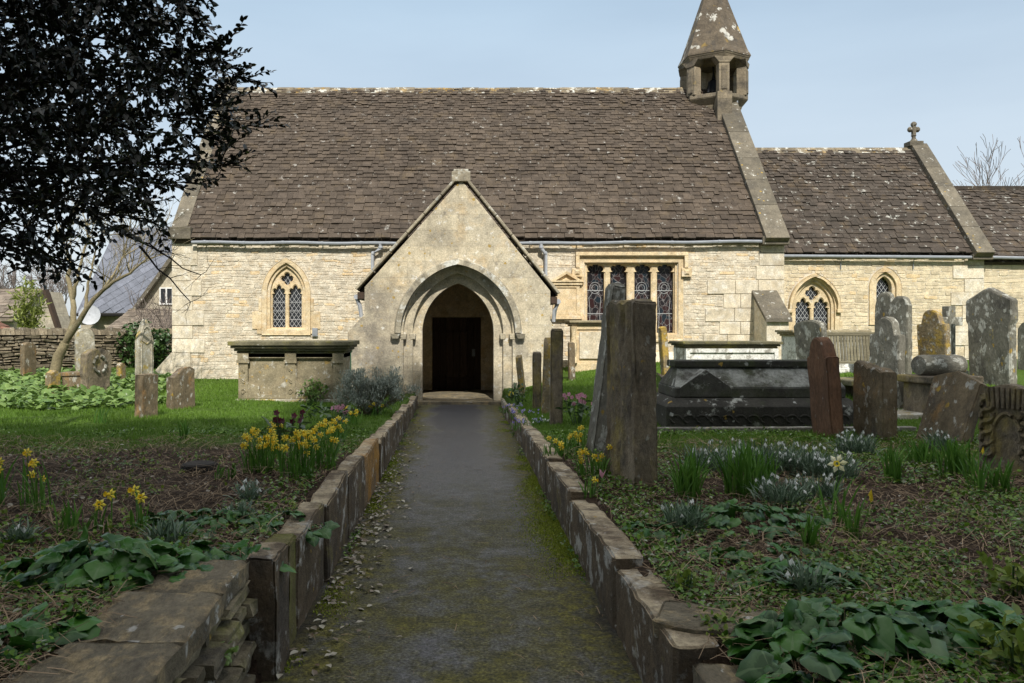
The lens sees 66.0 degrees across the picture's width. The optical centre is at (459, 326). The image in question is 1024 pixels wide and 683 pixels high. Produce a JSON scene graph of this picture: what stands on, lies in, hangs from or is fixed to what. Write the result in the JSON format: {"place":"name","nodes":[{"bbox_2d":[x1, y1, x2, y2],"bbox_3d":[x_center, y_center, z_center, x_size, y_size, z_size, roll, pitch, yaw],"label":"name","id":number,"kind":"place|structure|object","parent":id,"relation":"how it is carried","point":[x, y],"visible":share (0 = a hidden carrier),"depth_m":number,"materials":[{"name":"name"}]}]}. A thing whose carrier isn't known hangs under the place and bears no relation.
{"place":"outdoors","nodes":[
{"label":"outdoors","id":0,"kind":"place"},
{"bbox_2d":[0,371,409,457],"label":"grass","id":1,"kind":"structure","parent":0,"point":[140,422],"depth_m":10.57,"materials":[{"name":"plant"}]},
{"bbox_2d":[261,405,641,682],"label":"path","id":2,"kind":"structure","parent":0,"point":[428,645],"depth_m":4.76,"materials":[{"name":"asphalt"}]},
{"bbox_2d":[276,420,424,680],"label":"leaf litter","id":3,"kind":"object","parent":2,"relation":"on","point":[313,672],"visible":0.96,"depth_m":5.27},
{"bbox_2d":[284,419,417,672],"bbox_3d":[-0.655,1.599,8.624,0.349,0.026,9.973,0,0,0],"label":"moss","id":4,"kind":"object","parent":2,"relation":"on","point":[385,475],"visible":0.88,"depth_m":6.72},
{"bbox_2d":[492,421,585,584],"bbox_3d":[0.479,1.603,9.058,0.711,0.030,8.495,0,0,0],"label":"moss","id":5,"kind":"object","parent":2,"relation":"on","point":[534,483],"visible":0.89,"depth_m":6.24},
{"bbox_2d":[0,328,1023,682],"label":"ground","id":6,"kind":"structure","parent":0,"point":[644,570],"depth_m":5.71,"materials":[{"name":"soil"}]},
{"bbox_2d":[3,275,51,328],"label":"bamboo bush","id":7,"kind":"object","parent":6,"relation":"on","point":[32,321],"visible":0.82,"depth_m":22.92,"materials":[{"name":"green plant"}]},
{"bbox_2d":[0,620,58,672],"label":"cyclamen","id":8,"kind":"object","parent":6,"relation":"on","point":[32,631],"visible":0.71,"depth_m":2.56,"materials":[{"name":"green plant"}]},
{"bbox_2d":[0,288,69,329],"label":"cottage","id":9,"kind":"structure","parent":6,"relation":"on","point":[56,311],"depth_m":28.91,"materials":[{"name":"stone"}]},
{"bbox_2d":[18,458,71,513],"bbox_3d":[-2.445,0.942,4.629,0.167,0.347,0.254,0,0,36],"label":"daffodil clump","id":10,"kind":"object","parent":6,"relation":"on","point":[41,493],"visible":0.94,"depth_m":4.60,"materials":[{"name":"green plant"}]},
{"bbox_2d":[0,601,102,652],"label":"cyclamen","id":11,"kind":"object","parent":6,"relation":"on","point":[90,628],"visible":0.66,"depth_m":2.68,"materials":[{"name":"green plant"}]},
{"bbox_2d":[0,327,171,370],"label":"field wall","id":12,"kind":"structure","parent":6,"relation":"on","point":[46,341],"depth_m":19.53,"materials":[{"name":"stone"}]},
{"bbox_2d":[114,318,171,367],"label":"ivy bush","id":13,"kind":"object","parent":12,"relation":"attached to","point":[160,347],"visible":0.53,"depth_m":20.98,"materials":[{"name":"green plant"}]},
{"bbox_2d":[60,349,111,391],"bbox_3d":[-7.303,1.020,15.371,0.757,1.179,0.694,0,0,0],"label":"carved monument","id":14,"kind":"object","parent":6,"relation":"on","point":[95,367],"visible":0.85,"depth_m":15.18,"materials":[{"name":"stone"}]},
{"bbox_2d":[0,365,174,409],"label":"leafy ground cover","id":15,"kind":"object","parent":6,"relation":"on","point":[11,380],"visible":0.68,"depth_m":13.98,"materials":[{"name":"green plant"}]},
{"bbox_2d":[0,525,206,601],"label":"cyclamen","id":16,"kind":"object","parent":6,"relation":"on","point":[73,562],"visible":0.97,"depth_m":3.30,"materials":[{"name":"green plant"}]},
{"bbox_2d":[49,179,197,372],"bbox_3d":[-6.979,-1.195,16.187,3.127,4.516,1.942,0,0,25],"label":"bare tree","id":17,"kind":"object","parent":6,"relation":"on","point":[62,348],"visible":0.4,"depth_m":16.12,"materials":[{"name":"brown plant"}]},
{"bbox_2d":[76,228,172,329],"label":"slate house","id":18,"kind":"structure","parent":6,"relation":"on","point":[111,305],"depth_m":34.59,"materials":[{"name":"stone"}]},
{"bbox_2d":[1,558,257,682],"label":"retaining wall","id":19,"kind":"structure","parent":6,"relation":"on","point":[180,632],"depth_m":2.85,"materials":[{"name":"stone"}]},
{"bbox_2d":[107,308,171,328],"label":"outbuilding","id":20,"kind":"structure","parent":6,"relation":"on","point":[130,316],"depth_m":30.57,"materials":[{"name":"stone"}]},
{"bbox_2d":[135,319,153,374],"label":"headstone","id":21,"kind":"object","parent":6,"relation":"on","point":[144,356],"visible":0.74,"depth_m":17.08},
{"bbox_2d":[0,0,290,321],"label":"evergreen tree","id":22,"kind":"object","parent":6,"relation":"on","point":[31,82],"visible":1,"depth_m":4.99,"materials":[{"name":"green plant"}]},
{"bbox_2d":[134,373,157,417],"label":"headstone","id":23,"kind":"object","parent":6,"relation":"on","point":[146,393],"visible":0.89,"depth_m":11.21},
{"bbox_2d":[124,276,172,328],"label":"twiggy shrub","id":24,"kind":"object","parent":6,"relation":"on","point":[157,316],"visible":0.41,"depth_m":26.05,"materials":[{"name":"grey plant"}]},
{"bbox_2d":[135,515,204,543],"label":"snowdrop clump","id":25,"kind":"object","parent":6,"relation":"on","point":[174,528],"visible":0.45,"depth_m":3.99,"materials":[{"name":"green plant"}]},
{"bbox_2d":[0,436,359,676],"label":"dead leaves","id":26,"kind":"object","parent":6,"relation":"on","point":[156,504],"visible":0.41,"depth_m":5.29,"materials":[{"name":"brown plant"}]},
{"bbox_2d":[166,366,194,409],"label":"headstone","id":27,"kind":"object","parent":6,"relation":"on","point":[180,387],"visible":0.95,"depth_m":12.77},
{"bbox_2d":[0,431,368,588],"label":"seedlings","id":28,"kind":"object","parent":6,"relation":"on","point":[5,511],"visible":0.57,"depth_m":5.32,"materials":[{"name":"green plant"}]},
{"bbox_2d":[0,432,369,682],"bbox_3d":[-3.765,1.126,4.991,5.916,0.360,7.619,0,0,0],"label":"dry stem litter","id":29,"kind":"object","parent":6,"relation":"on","point":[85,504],"visible":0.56,"depth_m":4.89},
{"bbox_2d":[0,425,372,669],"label":"ground ivy","id":30,"kind":"object","parent":6,"relation":"on","point":[69,605],"visible":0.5,"depth_m":4.01,"materials":[{"name":"green plant"}]},
{"bbox_2d":[132,539,248,562],"bbox_3d":[-1.276,1.066,3.643,0.742,0.146,0.376,0,0,0],"label":"cyclamen","id":31,"kind":"object","parent":6,"relation":"on","point":[214,553],"visible":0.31,"depth_m":3.65,"materials":[{"name":"green plant"}]},
{"bbox_2d":[135,508,277,538],"bbox_3d":[-1.411,1.096,4.377,0.804,0.140,0.545,0,0,0],"label":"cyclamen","id":32,"kind":"object","parent":6,"relation":"on","point":[202,513],"visible":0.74,"depth_m":4.35,"materials":[{"name":"green plant"}]},
{"bbox_2d":[235,427,277,473],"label":"daffodil clump","id":33,"kind":"object","parent":6,"relation":"on","point":[253,461],"visible":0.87,"depth_m":6.14,"materials":[{"name":"green plant"}]},
{"bbox_2d":[245,540,289,681],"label":"kerb slab","id":34,"kind":"structure","parent":6,"relation":"on","point":[268,585],"depth_m":3.56,"materials":[{"name":"stone"}]},
{"bbox_2d":[265,533,296,648],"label":"kerb slab","id":35,"kind":"structure","parent":6,"relation":"on","point":[288,538],"depth_m":4.01,"materials":[{"name":"stone"}]},
{"bbox_2d":[258,409,314,456],"bbox_3d":[-1.559,0.966,7.104,0.509,0.455,0.418,0,0,0],"label":"hellebore","id":36,"kind":"object","parent":6,"relation":"on","point":[277,420],"visible":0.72,"depth_m":7.08,"materials":[{"name":"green plant"}]},
{"bbox_2d":[227,340,359,402],"bbox_3d":[-3.065,0.918,14.775,2.222,1.298,1.270,0,0,0],"label":"chest tomb","id":37,"kind":"object","parent":6,"relation":"on","point":[280,370],"visible":0.88,"depth_m":14.28,"materials":[{"name":"stone"}]},
{"bbox_2d":[271,429,319,481],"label":"daffodil clump","id":38,"kind":"object","parent":6,"relation":"on","point":[298,468],"visible":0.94,"depth_m":5.83,"materials":[{"name":"green plant"}]},
{"bbox_2d":[256,510,339,546],"bbox_3d":[-0.981,1.131,4.510,0.523,0.166,0.429,0,0,38],"label":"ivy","id":39,"kind":"object","parent":6,"relation":"on","point":[312,538],"visible":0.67,"depth_m":4.45,"materials":[{"name":"green plant"}]},
{"bbox_2d":[277,501,323,630],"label":"kerb slab","id":40,"kind":"structure","parent":6,"relation":"on","point":[309,572],"depth_m":4.45,"materials":[{"name":"stone"}]},
{"bbox_2d":[303,421,346,470],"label":"daffodil clump","id":41,"kind":"object","parent":6,"relation":"on","point":[330,454],"visible":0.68,"depth_m":6.22,"materials":[{"name":"green plant"}]},
{"bbox_2d":[310,469,348,581],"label":"kerb slab","id":42,"kind":"structure","parent":6,"relation":"on","point":[332,494],"depth_m":5.33,"materials":[{"name":"stone"}]},
{"bbox_2d":[337,454,364,537],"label":"kerb slab","id":43,"kind":"structure","parent":6,"relation":"on","point":[354,468],"depth_m":6.35,"materials":[{"name":"stone"}]},
{"bbox_2d":[352,438,378,507],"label":"kerb slab","id":44,"kind":"structure","parent":6,"relation":"on","point":[367,448],"depth_m":7.45,"materials":[{"name":"orange stone"}]},
{"bbox_2d":[329,363,419,414],"bbox_3d":[-1.265,0.965,11.737,1.400,0.818,1.026,0,0,0],"label":"lavender bush","id":45,"kind":"object","parent":6,"relation":"on","point":[361,388],"visible":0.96,"depth_m":11.61,"materials":[{"name":"grey plant"}]},
{"bbox_2d":[523,428,548,472],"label":"kerb slab","id":46,"kind":"structure","parent":6,"relation":"on","point":[532,437],"depth_m":9.18,"materials":[{"name":"stone"}]},
{"bbox_2d":[541,337,550,413],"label":"headstone","id":47,"kind":"object","parent":6,"relation":"on","point":[545,407],"visible":0.49,"depth_m":12.11,"materials":[{"name":"grey stone"}]},
{"bbox_2d":[535,443,563,494],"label":"kerb slab","id":48,"kind":"structure","parent":6,"relation":"on","point":[541,460],"depth_m":7.78,"materials":[{"name":"stone"}]},
{"bbox_2d":[550,328,562,424],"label":"headstone","id":49,"kind":"object","parent":6,"relation":"on","point":[556,374],"visible":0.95,"depth_m":10.36,"materials":[{"name":"stone"}]},
{"bbox_2d":[546,461,589,539],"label":"kerb slab","id":50,"kind":"structure","parent":6,"relation":"on","point":[562,485],"depth_m":6.44,"materials":[{"name":"stone"}]},
{"bbox_2d":[564,320,601,371],"bbox_3d":[3.359,0.492,18.042,1.791,1.256,0.916,0,0,0],"label":"chest tomb","id":51,"kind":"object","parent":6,"relation":"on","point":[585,336],"visible":0.32,"depth_m":17.68,"materials":[{"name":"stone"}]},
{"bbox_2d":[155,0,1023,404],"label":"church","id":52,"kind":"structure","parent":6,"relation":"on","point":[453,246],"depth_m":20.25,"materials":[{"name":"stone"}]},
{"bbox_2d":[252,258,319,334],"bbox_3d":[-4.270,-0.735,19.493,1.680,1.914,0.277,0,0,0],"label":"window","id":53,"kind":"structure","parent":52,"relation":"in","point":[286,302],"depth_m":19.42,"materials":[{"name":"stone"}]},
{"bbox_2d":[432,317,480,388],"bbox_3d":[-0.070,0.668,19.494,1.194,1.785,0.133,0,0,0],"label":"door","id":54,"kind":"structure","parent":52,"relation":"in","point":[456,341],"depth_m":19.50,"materials":[{"name":"brown wood"}]},
{"bbox_2d":[572,252,691,341],"bbox_3d":[4.240,-0.725,19.438,2.940,2.210,0.346,0,0,0],"label":"window","id":55,"kind":"structure","parent":52,"relation":"in","point":[657,282],"depth_m":19.49,"materials":[{"name":"stone"}]},
{"bbox_2d":[787,273,842,329],"bbox_3d":[9.300,-0.311,20.694,1.820,2.163,0.352,0,0,0],"label":"window","id":56,"kind":"structure","parent":52,"relation":"in","point":[814,297],"depth_m":20.72,"materials":[{"name":"stone"}]},
{"bbox_2d":[869,266,901,324],"bbox_3d":[11.170,-0.805,20.723,0.863,1.534,0.257,0,0,0],"label":"window","id":57,"kind":"structure","parent":52,"relation":"in","point":[884,279],"depth_m":20.61,"materials":[{"name":"stone"}]},
{"bbox_2d":[572,444,613,478],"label":"daffodil clump","id":58,"kind":"object","parent":6,"relation":"on","point":[598,462],"visible":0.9,"depth_m":6.53,"materials":[{"name":"green plant"}]},
{"bbox_2d":[586,283,625,454],"bbox_3d":[1.462,0.574,7.933,0.142,2.037,0.268,7,0,-7],"label":"headstone","id":59,"kind":"object","parent":6,"relation":"on","point":[597,436],"visible":0.58,"depth_m":7.83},
{"bbox_2d":[569,499,643,629],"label":"kerb slab","id":60,"kind":"structure","parent":6,"relation":"on","point":[596,550],"depth_m":4.66,"materials":[{"name":"stone"}]},
{"bbox_2d":[606,298,657,489],"bbox_3d":[1.390,0.661,6.360,0.222,1.775,0.618,0,0,-10],"label":"headstone","id":61,"kind":"object","parent":6,"relation":"on","point":[631,325],"visible":0.95,"depth_m":6.10,"materials":[{"name":"stone"}]},
{"bbox_2d":[616,520,693,542],"bbox_3d":[1.177,1.253,4.770,0.434,0.125,0.451,0,0,39],"label":"cyclamen","id":62,"kind":"object","parent":6,"relation":"on","point":[645,530],"visible":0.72,"depth_m":4.74,"materials":[{"name":"green plant"}]},
{"bbox_2d":[616,569,720,682],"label":"kerb slab","id":63,"kind":"structure","parent":6,"relation":"on","point":[670,655],"depth_m":3.46,"materials":[{"name":"stone"}]},
{"bbox_2d":[652,598,783,648],"bbox_3d":[1.099,1.242,3.280,0.531,0.069,0.311,-3,0,28],"label":"flagstone","id":64,"kind":"object","parent":63,"relation":"on","point":[670,614],"visible":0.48,"depth_m":3.30,"materials":[{"name":"stone"}]},
{"bbox_2d":[658,444,714,499],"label":"daffodil leaves","id":65,"kind":"object","parent":6,"relation":"on","point":[689,481],"visible":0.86,"depth_m":5.76,"materials":[{"name":"green plant"}]},
{"bbox_2d":[652,495,721,534],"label":"snowdrop clump","id":66,"kind":"object","parent":6,"relation":"on","point":[684,513],"visible":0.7,"depth_m":4.92,"materials":[{"name":"green plant"}]},
{"bbox_2d":[674,438,742,474],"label":"snowdrop clump","id":67,"kind":"object","parent":6,"relation":"on","point":[706,455],"visible":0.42,"depth_m":6.85,"materials":[{"name":"green plant"}]},
{"bbox_2d":[692,662,747,682],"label":"retaining wall","id":68,"kind":"structure","parent":6,"relation":"on","point":[712,673],"depth_m":2.90,"materials":[{"name":"stone"}]},
{"bbox_2d":[669,341,782,358],"bbox_3d":[4.945,0.712,14.675,1.815,0.877,0.950,0,0,0],"label":"chest tomb","id":69,"kind":"object","parent":6,"relation":"on","point":[726,350],"visible":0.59,"depth_m":14.27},
{"bbox_2d":[656,498,831,541],"bbox_3d":[1.817,1.237,5.062,1.097,0.199,0.771,0,0,0],"label":"cyclamen","id":70,"kind":"object","parent":6,"relation":"on","point":[725,513],"visible":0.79,"depth_m":4.93,"materials":[{"name":"green plant"}]},
{"bbox_2d":[709,437,778,498],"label":"daffodil leaves","id":71,"kind":"object","parent":6,"relation":"on","point":[740,483],"visible":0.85,"depth_m":5.85,"materials":[{"name":"green plant"}]},
{"bbox_2d":[655,359,853,426],"bbox_3d":[3.786,0.905,10.292,2.433,0.930,1.115,0,0,0],"label":"coped tomb","id":72,"kind":"object","parent":6,"relation":"on","point":[730,392],"visible":0.76,"depth_m":9.88,"materials":[{"name":"stone"}]},
{"bbox_2d":[685,539,825,572],"bbox_3d":[1.640,1.261,4.335,0.756,0.127,0.596,0,0,0],"label":"cyclamen","id":73,"kind":"object","parent":6,"relation":"on","point":[731,551],"visible":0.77,"depth_m":4.30,"materials":[{"name":"green plant"}]},
{"bbox_2d":[741,472,814,510],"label":"snowdrop clump","id":74,"kind":"object","parent":6,"relation":"on","point":[781,496],"visible":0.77,"depth_m":5.56,"materials":[{"name":"green plant"}]},
{"bbox_2d":[543,426,1023,682],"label":"ground ivy","id":75,"kind":"object","parent":6,"relation":"on","point":[915,664],"visible":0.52,"depth_m":4.17,"materials":[{"name":"green plant"}]},
{"bbox_2d":[656,426,916,431],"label":"grave kerb","id":76,"kind":"structure","parent":6,"relation":"on","point":[809,428],"depth_m":9.45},
{"bbox_2d":[551,433,1023,646],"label":"seedlings","id":77,"kind":"object","parent":6,"relation":"on","point":[865,529],"visible":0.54,"depth_m":4.39,"materials":[{"name":"green plant"}]},
{"bbox_2d":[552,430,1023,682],"bbox_3d":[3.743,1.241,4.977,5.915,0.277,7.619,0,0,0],"label":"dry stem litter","id":78,"kind":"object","parent":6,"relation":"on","point":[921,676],"visible":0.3,"depth_m":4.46,"materials":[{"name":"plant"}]},
{"bbox_2d":[554,439,1023,682],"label":"dead leaves","id":79,"kind":"object","parent":6,"relation":"on","point":[879,525],"visible":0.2,"depth_m":4.78,"materials":[{"name":"brown plant"}]},
{"bbox_2d":[765,441,830,476],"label":"snowdrop clump","id":80,"kind":"object","parent":6,"relation":"on","point":[794,457],"visible":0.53,"depth_m":6.88,"materials":[{"name":"green plant"}]},
{"bbox_2d":[727,558,878,599],"bbox_3d":[1.649,1.236,3.851,0.711,0.194,0.479,0,0,0],"label":"cyclamen","id":81,"kind":"object","parent":6,"relation":"on","point":[827,567],"visible":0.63,"depth_m":3.80,"materials":[{"name":"green plant"}]},
{"bbox_2d":[794,320,827,358],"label":"headstone","id":82,"kind":"object","parent":6,"relation":"on","point":[806,332],"visible":0.41,"depth_m":12.93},
{"bbox_2d":[735,641,888,682],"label":"cyclamen","id":83,"kind":"object","parent":6,"relation":"on","point":[757,666],"visible":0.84,"depth_m":2.74,"materials":[{"name":"green plant"}]},
{"bbox_2d":[767,553,862,597],"bbox_3d":[1.618,1.180,3.651,0.370,0.239,0.330,0,0,-16],"label":"snowdrop clump","id":84,"kind":"object","parent":6,"relation":"on","point":[802,581],"visible":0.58,"depth_m":3.65,"materials":[{"name":"green plant"}]},
{"bbox_2d":[784,471,856,502],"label":"snowdrop clump","id":85,"kind":"object","parent":6,"relation":"on","point":[826,490],"visible":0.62,"depth_m":5.79,"materials":[{"name":"green plant"}]},
{"bbox_2d":[775,330,870,372],"bbox_3d":[7.305,0.591,15.850,1.540,1.044,0.900,0,0,0],"label":"chest tomb","id":86,"kind":"object","parent":6,"relation":"on","point":[788,348],"visible":0.2,"depth_m":15.66,"materials":[{"name":"stone"}]},
{"bbox_2d":[807,337,844,437],"bbox_3d":[4.264,0.848,9.154,0.170,1.452,0.398,-4,0,-8],"label":"headstone","id":87,"kind":"object","parent":6,"relation":"on","point":[825,390],"visible":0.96,"depth_m":9.04,"materials":[{"name":"red stone"}]},
{"bbox_2d":[790,447,872,482],"bbox_3d":[3.155,1.208,6.700,0.639,0.338,0.706,0,0,37],"label":"snowdrop clump","id":88,"kind":"object","parent":6,"relation":"on","point":[814,468],"visible":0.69,"depth_m":6.62,"materials":[{"name":"green plant"}]},
{"bbox_2d":[809,455,861,527],"bbox_3d":[2.434,1.052,5.000,0.195,0.467,0.362,0,0,-36],"label":"daffodil clump","id":89,"kind":"object","parent":6,"relation":"on","point":[835,468],"visible":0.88,"depth_m":5.02,"materials":[{"name":"green plant"}]},
{"bbox_2d":[722,596,959,682],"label":"cyclamen","id":90,"kind":"object","parent":6,"relation":"on","point":[795,624],"visible":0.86,"depth_m":2.94,"materials":[{"name":"green plant"}]},
{"bbox_2d":[827,332,874,363],"bbox_3d":[6.700,0.588,13.537,1.390,0.980,0.630,0,0,8],"label":"bench","id":91,"kind":"object","parent":6,"relation":"on","point":[853,349],"visible":0.27,"depth_m":13.74,"materials":[{"name":"brown wood"}]},
{"bbox_2d":[822,428,885,457],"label":"snowdrop clump","id":92,"kind":"object","parent":6,"relation":"on","point":[856,444],"visible":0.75,"depth_m":7.70,"materials":[{"name":"green plant"}]},
{"bbox_2d":[853,361,897,439],"bbox_3d":[4.784,0.987,9.050,0.215,1.174,0.491,0,0,-13],"label":"headstone","id":93,"kind":"object","parent":6,"relation":"on","point":[875,396],"visible":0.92,"depth_m":8.92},
{"bbox_2d":[869,317,905,408],"bbox_3d":[6.274,0.666,11.539,0.141,1.607,0.574,1,0,-14],"label":"headstone","id":94,"kind":"object","parent":6,"relation":"on","point":[887,343],"visible":0.54,"depth_m":11.41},
{"bbox_2d":[873,442,912,483],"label":"daffodil leaves","id":95,"kind":"object","parent":6,"relation":"on","point":[893,469],"visible":0.9,"depth_m":6.44,"materials":[{"name":"green plant"}]},
{"bbox_2d":[875,292,911,373],"bbox_3d":[7.918,0.320,14.352,0.132,1.916,0.722,0,0,-20],"label":"headstone","id":96,"kind":"object","parent":6,"relation":"on","point":[897,308],"visible":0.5,"depth_m":14.12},
{"bbox_2d":[897,409,922,418],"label":"grave kerb","id":97,"kind":"structure","parent":6,"relation":"on","point":[902,414],"depth_m":10.56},
{"bbox_2d":[897,354,983,412],"bbox_3d":[6.655,0.849,10.900,0.840,0.919,0.640,0,0,-14],"label":"chest tomb","id":98,"kind":"object","parent":97,"relation":"on","point":[926,369],"visible":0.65,"depth_m":10.79,"materials":[{"name":"stone"}]},
{"bbox_2d":[901,438,945,466],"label":"daffodil leaves","id":99,"kind":"object","parent":6,"relation":"on","point":[920,452],"visible":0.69,"depth_m":7.10,"materials":[{"name":"green plant"}]},
{"bbox_2d":[840,597,1023,676],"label":"cyclamen","id":100,"kind":"object","parent":6,"relation":"on","point":[994,613],"visible":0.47,"depth_m":3.02,"materials":[{"name":"green plant"}]},
{"bbox_2d":[917,309,950,354],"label":"headstone","id":101,"kind":"object","parent":6,"relation":"on","point":[933,331],"visible":0.52,"depth_m":13.97,"materials":[{"name":"stone"}]},
{"bbox_2d":[915,370,985,445],"bbox_3d":[5.315,1.017,8.539,0.156,1.106,0.574,17,0,-18],"label":"headstone","id":102,"kind":"object","parent":6,"relation":"on","point":[951,406],"visible":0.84,"depth_m":8.47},
{"bbox_2d":[930,436,988,479],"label":"daffodil leaves","id":103,"kind":"object","parent":6,"relation":"on","point":[950,449],"visible":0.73,"depth_m":6.45,"materials":[{"name":"green plant"}]},
{"bbox_2d":[947,602,1023,678],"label":"spurge","id":104,"kind":"object","parent":6,"relation":"on","point":[1011,646],"visible":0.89,"depth_m":2.79,"materials":[{"name":"green plant"}]},
{"bbox_2d":[952,134,1023,185],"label":"bare tree","id":105,"kind":"object","parent":6,"relation":"on","point":[989,171],"visible":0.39,"depth_m":42.68,"materials":[{"name":"grey plant"}]},
{"bbox_2d":[966,287,1017,385],"bbox_3d":[9.255,0.317,13.662,0.171,1.994,0.874,-1,0,-16],"label":"headstone","id":106,"kind":"object","parent":6,"relation":"on","point":[991,316],"visible":0.91,"depth_m":13.55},
{"bbox_2d":[969,548,1023,602],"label":"spurge","id":107,"kind":"object","parent":6,"relation":"on","point":[1008,569],"visible":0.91,"depth_m":3.66,"materials":[{"name":"green plant"}]},
{"bbox_2d":[978,384,1023,475],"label":"headstone","id":108,"kind":"object","parent":6,"relation":"on","point":[1001,420],"visible":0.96,"depth_m":6.72,"materials":[{"name":"stone"}]},
{"bbox_2d":[0,0,1023,327],"label":"sky","id":109,"kind":"structure","parent":0,"point":[822,73],"materials":[{"name":"blue"}]},
{"bbox_2d":[508,361,996,461],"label":"grass","id":110,"kind":"structure","parent":0,"point":[589,383],"depth_m":9.27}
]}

